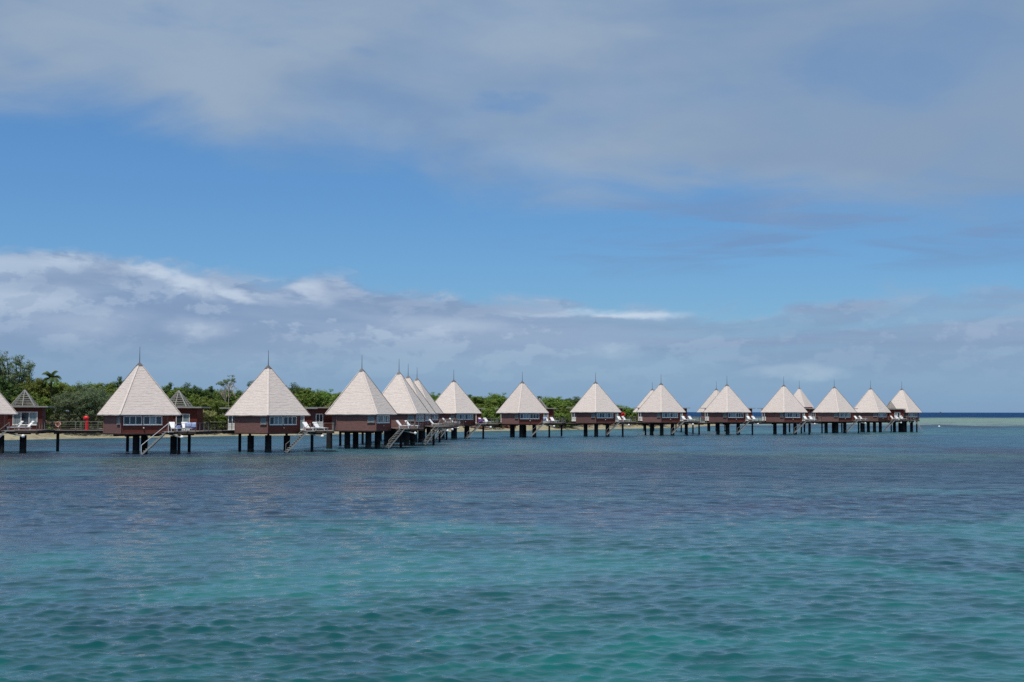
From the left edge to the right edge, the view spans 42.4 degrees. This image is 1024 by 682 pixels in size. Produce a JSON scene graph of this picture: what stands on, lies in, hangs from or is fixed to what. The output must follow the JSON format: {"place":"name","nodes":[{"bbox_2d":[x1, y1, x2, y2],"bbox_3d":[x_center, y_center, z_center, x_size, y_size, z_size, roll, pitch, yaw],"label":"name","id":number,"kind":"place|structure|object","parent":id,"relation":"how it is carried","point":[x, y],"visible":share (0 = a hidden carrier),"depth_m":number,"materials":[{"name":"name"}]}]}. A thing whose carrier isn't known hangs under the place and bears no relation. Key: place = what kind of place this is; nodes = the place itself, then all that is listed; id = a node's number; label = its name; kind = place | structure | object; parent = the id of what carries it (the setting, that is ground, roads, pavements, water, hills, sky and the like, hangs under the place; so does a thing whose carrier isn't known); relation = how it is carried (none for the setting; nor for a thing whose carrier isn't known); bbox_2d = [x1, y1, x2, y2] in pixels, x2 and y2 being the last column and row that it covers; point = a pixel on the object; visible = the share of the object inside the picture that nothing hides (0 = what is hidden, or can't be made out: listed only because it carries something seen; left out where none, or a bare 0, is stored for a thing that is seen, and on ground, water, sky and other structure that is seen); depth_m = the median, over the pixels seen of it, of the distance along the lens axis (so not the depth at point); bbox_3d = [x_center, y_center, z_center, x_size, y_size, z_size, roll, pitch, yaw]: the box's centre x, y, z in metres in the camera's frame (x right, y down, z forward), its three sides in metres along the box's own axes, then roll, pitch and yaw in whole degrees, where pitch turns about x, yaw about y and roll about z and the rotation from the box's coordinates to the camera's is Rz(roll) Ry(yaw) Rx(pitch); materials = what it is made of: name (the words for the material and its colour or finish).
{"place":"outdoors","nodes":[
{"label":"outdoors","id":0,"kind":"place"},
{"bbox_2d":[46,411,489,428],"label":"ground","id":1,"kind":"structure","parent":0,"point":[98,425],"depth_m":264.56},
{"bbox_2d":[0,376,25,404],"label":"dark round tree","id":2,"kind":"object","parent":1,"relation":"on","point":[6,387],"visible":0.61,"depth_m":251.14,"materials":[{"name":"green plant"}]},
{"bbox_2d":[0,350,35,403],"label":"tall grey tree","id":3,"kind":"object","parent":1,"relation":"on","point":[12,376],"visible":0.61,"depth_m":258.48,"materials":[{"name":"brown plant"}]},
{"bbox_2d":[14,376,55,420],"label":"olive bushy tree","id":4,"kind":"object","parent":1,"relation":"on","point":[36,386],"visible":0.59,"depth_m":255.23,"materials":[{"name":"green plant"}]},
{"bbox_2d":[41,370,61,428],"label":"coconut palm","id":5,"kind":"object","parent":1,"relation":"on","point":[52,377],"visible":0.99,"depth_m":256.49,"materials":[{"name":"green plant"}]},
{"bbox_2d":[37,381,80,420],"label":"olive bushy tree","id":6,"kind":"object","parent":1,"relation":"on","point":[61,387],"visible":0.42,"depth_m":259.09,"materials":[{"name":"green plant"}]},
{"bbox_2d":[64,381,106,420],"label":"feathery grey green tree","id":7,"kind":"object","parent":1,"relation":"on","point":[78,387],"visible":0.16,"depth_m":262.91,"materials":[{"name":"green plant"}]},
{"bbox_2d":[84,382,117,420],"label":"olive bushy tree","id":8,"kind":"object","parent":1,"relation":"on","point":[108,389],"visible":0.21,"depth_m":269.72,"materials":[{"name":"green plant"}]},
{"bbox_2d":[110,376,123,388],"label":"dark round tree","id":9,"kind":"object","parent":1,"relation":"on","point":[120,381],"visible":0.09,"depth_m":274.45,"materials":[{"name":"green plant"}]},
{"bbox_2d":[162,382,187,402],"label":"dark round tree","id":10,"kind":"object","parent":1,"relation":"on","point":[166,389],"visible":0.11,"depth_m":281.87,"materials":[{"name":"green plant"}]},
{"bbox_2d":[167,387,199,406],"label":"leafy green tree","id":11,"kind":"object","parent":1,"relation":"on","point":[192,397],"visible":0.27,"depth_m":279.65,"materials":[{"name":"green plant"}]},
{"bbox_2d":[181,382,208,399],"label":"dark round tree","id":12,"kind":"object","parent":1,"relation":"on","point":[196,391],"visible":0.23,"depth_m":287.79,"materials":[{"name":"green plant"}]},
{"bbox_2d":[204,386,226,412],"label":"dark round tree","id":13,"kind":"object","parent":1,"relation":"on","point":[210,395],"visible":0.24,"depth_m":290.00,"materials":[{"name":"green plant"}]},
{"bbox_2d":[213,389,239,415],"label":"leafy green tree","id":14,"kind":"object","parent":1,"relation":"on","point":[232,394],"visible":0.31,"depth_m":292.83,"materials":[{"name":"green plant"}]},
{"bbox_2d":[217,383,237,401],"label":"bare tree","id":15,"kind":"object","parent":1,"relation":"on","point":[224,391],"visible":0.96,"depth_m":289.83,"materials":[{"name":"grey wood"}]},
{"bbox_2d":[222,390,242,415],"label":"dark round tree","id":16,"kind":"object","parent":1,"relation":"on","point":[239,393],"visible":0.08,"depth_m":301.00,"materials":[{"name":"green plant"}]},
{"bbox_2d":[215,375,253,399],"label":"bare tree","id":17,"kind":"object","parent":1,"relation":"on","point":[226,381],"visible":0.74,"depth_m":295.23,"materials":[{"name":"green plant"}]},
{"bbox_2d":[288,382,306,396],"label":"dark round tree","id":18,"kind":"object","parent":1,"relation":"on","point":[295,390],"visible":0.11,"depth_m":318.18,"materials":[{"name":"green plant"}]},
{"bbox_2d":[293,387,325,406],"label":"leafy green tree","id":19,"kind":"object","parent":1,"relation":"on","point":[304,392],"visible":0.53,"depth_m":310.39,"materials":[{"name":"green plant"}]},
{"bbox_2d":[301,389,337,406],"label":"leafy green tree","id":20,"kind":"object","parent":1,"relation":"on","point":[326,396],"visible":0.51,"depth_m":312.19,"materials":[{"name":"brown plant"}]},
{"bbox_2d":[15,378,629,413],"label":"distant woodland","id":21,"kind":"object","parent":1,"relation":"on","point":[230,399],"visible":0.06,"depth_m":293.45,"materials":[{"name":"green plant"}]},
{"bbox_2d":[322,395,334,406],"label":"pale leafy shrub","id":22,"kind":"object","parent":1,"relation":"on","point":[329,404],"visible":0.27,"depth_m":311.44,"materials":[{"name":"green plant"}]},
{"bbox_2d":[430,392,440,400],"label":"leafy green tree","id":23,"kind":"object","parent":1,"relation":"on","point":[433,396],"visible":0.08,"depth_m":357.29,"materials":[{"name":"green plant"}]},
{"bbox_2d":[470,396,498,408],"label":"leafy green tree","id":24,"kind":"object","parent":1,"relation":"on","point":[482,402],"visible":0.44,"depth_m":368.96,"materials":[{"name":"green plant"}]},
{"bbox_2d":[484,392,506,420],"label":"leafy green tree","id":25,"kind":"object","parent":1,"relation":"on","point":[501,399],"visible":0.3,"depth_m":378.11,"materials":[{"name":"green plant"}]},
{"bbox_2d":[541,396,574,407],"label":"leafy green tree","id":26,"kind":"object","parent":1,"relation":"on","point":[551,402],"visible":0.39,"depth_m":399.04,"materials":[{"name":"green plant"}]},
{"bbox_2d":[564,396,580,404],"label":"dark round tree","id":27,"kind":"object","parent":1,"relation":"on","point":[575,401],"visible":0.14,"depth_m":408.14,"materials":[{"name":"green plant"}]},
{"bbox_2d":[623,406,636,419],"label":"leafy green tree","id":28,"kind":"object","parent":1,"relation":"on","point":[629,410],"visible":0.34,"depth_m":418.22,"materials":[{"name":"green plant"}]},
{"bbox_2d":[4,424,720,439],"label":"beach","id":29,"kind":"structure","parent":0,"point":[102,435],"depth_m":278.71,"materials":[{"name":"beige sand"}]},
{"bbox_2d":[10,391,51,417],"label":"leafy green tree","id":30,"kind":"object","parent":29,"relation":"on","point":[41,403],"visible":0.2,"depth_m":248.68,"materials":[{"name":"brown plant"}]},
{"bbox_2d":[42,389,97,428],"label":"feathery grey green tree","id":31,"kind":"object","parent":29,"relation":"on","point":[63,400],"visible":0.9,"depth_m":251.55,"materials":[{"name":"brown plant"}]},
{"bbox_2d":[68,385,111,429],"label":"feathery grey green tree","id":32,"kind":"object","parent":29,"relation":"on","point":[97,397],"visible":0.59,"depth_m":253.69,"materials":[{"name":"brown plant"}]},
{"bbox_2d":[199,406,217,429],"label":"pale leafy shrub","id":33,"kind":"object","parent":29,"relation":"on","point":[206,415],"visible":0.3,"depth_m":273.55,"materials":[{"name":"green plant"}]},
{"bbox_2d":[188,394,229,425],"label":"olive bushy tree","id":34,"kind":"object","parent":29,"relation":"on","point":[214,405],"visible":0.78,"depth_m":278.66,"materials":[{"name":"green plant"}]},
{"bbox_2d":[205,413,227,429],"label":"green shrub","id":35,"kind":"object","parent":29,"relation":"on","point":[218,419],"visible":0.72,"depth_m":276.50,"materials":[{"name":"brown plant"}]},
{"bbox_2d":[46,417,637,429],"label":"undergrowth","id":36,"kind":"object","parent":29,"relation":"on","point":[47,428],"visible":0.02,"depth_m":254.57,"materials":[{"name":"green plant"}]},
{"bbox_2d":[46,423,678,433],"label":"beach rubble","id":37,"kind":"object","parent":29,"relation":"on","point":[463,427],"visible":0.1,"depth_m":352.38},
{"bbox_2d":[477,406,503,426],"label":"green shrub","id":38,"kind":"object","parent":29,"relation":"on","point":[489,413],"visible":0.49,"depth_m":357.26,"materials":[{"name":"green plant"}]},
{"bbox_2d":[495,425,515,427],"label":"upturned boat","id":39,"kind":"object","parent":29,"relation":"on","point":[506,426],"visible":0.56,"depth_m":361.28,"materials":[{"name":"grey"}]},
{"bbox_2d":[552,403,572,415],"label":"leafy green tree","id":40,"kind":"object","parent":29,"relation":"on","point":[563,409],"visible":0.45,"depth_m":385.95,"materials":[{"name":"green plant"}]},
{"bbox_2d":[554,411,572,426],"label":"green shrub","id":41,"kind":"object","parent":29,"relation":"on","point":[560,415],"visible":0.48,"depth_m":378.06,"materials":[{"name":"green plant"}]},
{"bbox_2d":[624,409,637,421],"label":"green shrub","id":42,"kind":"object","parent":29,"relation":"on","point":[631,416],"visible":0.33,"depth_m":416.23,"materials":[{"name":"green plant"}]},
{"bbox_2d":[0,412,1023,681],"bbox_3d":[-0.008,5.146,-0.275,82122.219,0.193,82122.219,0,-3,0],"label":"sea","id":43,"kind":"structure","parent":0,"point":[764,552],"depth_m":46.69,"materials":[{"name":"liquid"}]},
{"bbox_2d":[0,390,52,452],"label":"overwater bungalow","id":44,"kind":"object","parent":43,"relation":"in","point":[13,415],"visible":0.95,"depth_m":165.66,"materials":[{"name":"brown wood"}]},
{"bbox_2d":[6,421,23,429],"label":"sun lounger","id":45,"kind":"object","parent":44,"relation":"on","point":[20,423],"visible":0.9,"depth_m":161.81,"materials":[{"name":"white plastic"}]},
{"bbox_2d":[12,412,37,424],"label":"window","id":46,"kind":"structure","parent":44,"relation":"in","point":[27,417],"depth_m":165.84,"materials":[{"name":"glass"}]},
{"bbox_2d":[16,421,34,429],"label":"sun lounger","id":47,"kind":"object","parent":44,"relation":"on","point":[30,424],"visible":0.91,"depth_m":161.82,"materials":[{"name":"white plastic"}]},
{"bbox_2d":[97,354,216,454],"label":"overwater bungalow","id":48,"kind":"object","parent":43,"relation":"in","point":[137,404],"visible":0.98,"depth_m":159.10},
{"bbox_2d":[123,416,141,424],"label":"window","id":49,"kind":"structure","parent":48,"relation":"in","point":[126,421],"depth_m":156.75,"materials":[{"name":"glass"}]},
{"bbox_2d":[143,416,161,424],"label":"window","id":50,"kind":"structure","parent":48,"relation":"in","point":[151,420],"depth_m":158.21,"materials":[{"name":"glass"}]},
{"bbox_2d":[169,422,182,430],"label":"sun lounger","id":51,"kind":"object","parent":48,"relation":"on","point":[172,425],"visible":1,"depth_m":158.44,"materials":[{"name":"white paint"}]},
{"bbox_2d":[176,414,189,429],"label":"sliding door","id":52,"kind":"structure","parent":48,"relation":"in","point":[183,417],"depth_m":164.59,"materials":[{"name":"white paint"}]},
{"bbox_2d":[181,422,191,429],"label":"sun lounger","id":53,"kind":"object","parent":48,"relation":"on","point":[183,425],"visible":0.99,"depth_m":158.29,"materials":[{"name":"white plastic"}]},
{"bbox_2d":[185,422,191,427],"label":"towel","id":54,"kind":"object","parent":48,"relation":"hanging from","point":[187,424],"visible":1,"depth_m":157.23,"materials":[{"name":"blue fabric"}]},
{"bbox_2d":[191,422,195,428],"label":"towel","id":55,"kind":"object","parent":48,"relation":"hanging from","point":[193,425],"visible":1,"depth_m":157.09,"materials":[{"name":"blue fabric"}]},
{"bbox_2d":[219,350,333,452],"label":"overwater bungalow","id":56,"kind":"object","parent":43,"relation":"in","point":[267,402],"visible":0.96,"depth_m":166.95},
{"bbox_2d":[228,416,234,429],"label":"french door","id":57,"kind":"structure","parent":56,"relation":"in","point":[231,419],"depth_m":172.20,"materials":[{"name":"white paint"}]},
{"bbox_2d":[260,416,266,424],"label":"window","id":58,"kind":"structure","parent":56,"relation":"in","point":[263,421],"depth_m":164.27,"materials":[{"name":"clear glass"}]},
{"bbox_2d":[269,416,282,424],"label":"window","id":59,"kind":"structure","parent":56,"relation":"in","point":[272,421],"depth_m":165.04,"materials":[{"name":"glass"}]},
{"bbox_2d":[283,416,296,424],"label":"window","id":60,"kind":"structure","parent":56,"relation":"in","point":[286,421],"depth_m":167.08,"materials":[{"name":"glass"}]},
{"bbox_2d":[300,416,303,429],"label":"sliding door","id":61,"kind":"structure","parent":56,"relation":"in","point":[301,417],"depth_m":173.84,"materials":[{"name":"white paint"}]},
{"bbox_2d":[302,422,317,430],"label":"sun lounger","id":62,"kind":"object","parent":56,"relation":"on","point":[305,424],"visible":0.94,"depth_m":167.65,"materials":[{"name":"white plastic"}]},
{"bbox_2d":[312,422,327,430],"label":"sun lounger","id":63,"kind":"object","parent":56,"relation":"on","point":[317,425],"visible":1,"depth_m":167.87,"materials":[{"name":"white plastic"}]},
{"bbox_2d":[305,368,423,448],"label":"overwater bungalow","id":64,"kind":"object","parent":43,"relation":"in","point":[361,404],"visible":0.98,"depth_m":182.23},
{"bbox_2d":[316,414,322,426],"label":"french door","id":65,"kind":"structure","parent":64,"relation":"in","point":[319,417],"depth_m":185.69,"materials":[{"name":"white paint"}]},
{"bbox_2d":[367,415,374,422],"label":"window","id":66,"kind":"structure","parent":64,"relation":"in","point":[369,419],"depth_m":180.00,"materials":[{"name":"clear glass"}]},
{"bbox_2d":[377,415,382,422],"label":"window","id":67,"kind":"structure","parent":64,"relation":"in","point":[379,419],"depth_m":181.23,"materials":[{"name":"glass"}]},
{"bbox_2d":[383,415,389,422],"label":"window","id":68,"kind":"structure","parent":64,"relation":"in","point":[385,419],"depth_m":183.37,"materials":[{"name":"glass"}]},
{"bbox_2d":[382,371,453,445],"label":"overwater bungalow","id":69,"kind":"object","parent":43,"relation":"in","point":[402,398],"visible":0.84,"depth_m":199.02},
{"bbox_2d":[407,414,413,420],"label":"window","id":70,"kind":"structure","parent":69,"relation":"in","point":[409,418],"depth_m":196.85,"materials":[{"name":"clear glass"}]},
{"bbox_2d":[394,375,457,442],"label":"overwater bungalow","id":71,"kind":"object","parent":43,"relation":"in","point":[419,394],"visible":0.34,"depth_m":221.06,"materials":[{"name":"white paint"}]},
{"bbox_2d":[409,378,463,439],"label":"overwater bungalow","id":72,"kind":"object","parent":43,"relation":"in","point":[429,399],"visible":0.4,"depth_m":238.50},
{"bbox_2d":[435,379,498,438],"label":"overwater bungalow","id":73,"kind":"object","parent":43,"relation":"in","point":[453,400],"visible":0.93,"depth_m":250.22,"materials":[{"name":"white paint"}]},
{"bbox_2d":[456,414,464,419],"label":"window","id":74,"kind":"structure","parent":73,"relation":"in","point":[458,416],"depth_m":248.17,"materials":[{"name":"glass"}]},
{"bbox_2d":[465,414,473,419],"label":"window","id":75,"kind":"structure","parent":73,"relation":"in","point":[467,416],"depth_m":250.12,"materials":[{"name":"blue glass"}]},
{"bbox_2d":[45,417,891,451],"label":"walkway","id":76,"kind":"structure","parent":43,"relation":"in","point":[57,432],"depth_m":170.64,"materials":[{"name":"wood"}]},
{"bbox_2d":[83,416,88,429],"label":"hose cabinet","id":77,"kind":"object","parent":76,"relation":"on","point":[85,418],"visible":1,"depth_m":168.41,"materials":[{"name":"red plastic"}]},
{"bbox_2d":[495,376,565,436],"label":"overwater bungalow","id":78,"kind":"object","parent":43,"relation":"in","point":[522,406],"visible":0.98,"depth_m":264.50,"materials":[{"name":"white paint"}]},
{"bbox_2d":[520,414,528,418],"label":"window","id":79,"kind":"structure","parent":78,"relation":"in","point":[522,416],"depth_m":262.25,"materials":[{"name":"blue glass"}]},
{"bbox_2d":[530,414,538,418],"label":"window","id":80,"kind":"structure","parent":78,"relation":"in","point":[532,416],"depth_m":263.73,"materials":[{"name":"glass"}]},
{"bbox_2d":[566,372,635,436],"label":"overwater bungalow","id":81,"kind":"object","parent":43,"relation":"in","point":[595,405],"visible":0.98,"depth_m":273.67,"materials":[{"name":"white paint"}]},
{"bbox_2d":[572,412,575,420],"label":"french door","id":82,"kind":"structure","parent":81,"relation":"in","point":[573,413],"depth_m":280.05,"materials":[{"name":"white paint"}]},
{"bbox_2d":[597,413,604,417],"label":"window","id":83,"kind":"structure","parent":81,"relation":"in","point":[599,415],"depth_m":271.43,"materials":[{"name":"blue glass"}]},
{"bbox_2d":[605,413,612,417],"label":"window","id":84,"kind":"structure","parent":81,"relation":"in","point":[610,415],"depth_m":273.00,"materials":[{"name":"blue glass"}]},
{"bbox_2d":[633,388,665,430],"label":"overwater bungalow","id":85,"kind":"object","parent":43,"relation":"in","point":[644,399],"visible":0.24,"depth_m":361.47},
{"bbox_2d":[637,383,699,435],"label":"overwater bungalow","id":86,"kind":"object","parent":43,"relation":"in","point":[661,404],"visible":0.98,"depth_m":287.84,"materials":[{"name":"white paint"}]},
{"bbox_2d":[638,412,641,420],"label":"french door","id":87,"kind":"structure","parent":86,"relation":"in","point":[639,413],"depth_m":294.64,"materials":[{"name":"white paint"}]},
{"bbox_2d":[662,413,669,417],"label":"window","id":88,"kind":"structure","parent":86,"relation":"in","point":[663,415],"depth_m":285.68,"materials":[{"name":"blue glass"}]},
{"bbox_2d":[670,413,677,417],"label":"window","id":89,"kind":"structure","parent":86,"relation":"in","point":[671,415],"depth_m":287.18,"materials":[{"name":"blue glass"}]},
{"bbox_2d":[675,417,706,433],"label":"walkway","id":90,"kind":"structure","parent":43,"relation":"in","point":[698,424],"depth_m":307.77,"materials":[{"name":"wood"}]},
{"bbox_2d":[697,387,730,430],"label":"overwater bungalow","id":91,"kind":"object","parent":43,"relation":"in","point":[711,397],"visible":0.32,"depth_m":356.92,"materials":[{"name":"white paint"}]},
{"bbox_2d":[700,384,764,434],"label":"overwater bungalow","id":92,"kind":"object","parent":43,"relation":"in","point":[727,405],"visible":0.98,"depth_m":298.60,"materials":[{"name":"white paint"}]},
{"bbox_2d":[728,413,735,417],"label":"window","id":93,"kind":"structure","parent":92,"relation":"in","point":[729,415],"depth_m":296.44,"materials":[{"name":"glass"}]},
{"bbox_2d":[736,413,743,417],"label":"window","id":94,"kind":"structure","parent":92,"relation":"in","point":[738,415],"depth_m":297.89,"materials":[{"name":"glass"}]},
{"bbox_2d":[757,384,821,434],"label":"overwater bungalow","id":95,"kind":"object","parent":43,"relation":"in","point":[784,406],"visible":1,"depth_m":302.70,"materials":[{"name":"white paint"}]},
{"bbox_2d":[785,413,792,417],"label":"window","id":96,"kind":"structure","parent":95,"relation":"in","point":[787,415],"depth_m":300.56,"materials":[{"name":"glass"}]},
{"bbox_2d":[793,413,800,417],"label":"window","id":97,"kind":"structure","parent":95,"relation":"in","point":[797,415],"depth_m":301.99,"materials":[{"name":"glass"}]},
{"bbox_2d":[789,387,813,431],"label":"bungalow","id":98,"kind":"structure","parent":43,"relation":"in","point":[801,398],"depth_m":337.23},
{"bbox_2d":[809,386,870,432],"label":"overwater bungalow","id":99,"kind":"object","parent":43,"relation":"in","point":[834,407],"visible":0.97,"depth_m":324.13,"materials":[{"name":"white paint"}]},
{"bbox_2d":[854,380,905,431],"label":"overwater bungalow","id":100,"kind":"object","parent":43,"relation":"in","point":[872,405],"visible":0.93,"depth_m":340.25,"materials":[{"name":"white paint"}]},
{"bbox_2d":[887,388,922,431],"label":"overwater bungalow","id":101,"kind":"object","parent":43,"relation":"in","point":[901,403],"visible":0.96,"depth_m":347.31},
{"bbox_2d":[895,412,899,419],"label":"french door","id":102,"kind":"structure","parent":101,"relation":"in","point":[897,414],"depth_m":343.80,"materials":[{"name":"white paint"}]},
{"bbox_2d":[0,0,1023,412],"label":"sky","id":103,"kind":"structure","parent":0,"point":[693,198],"materials":[{"name":"blue"}]}
]}

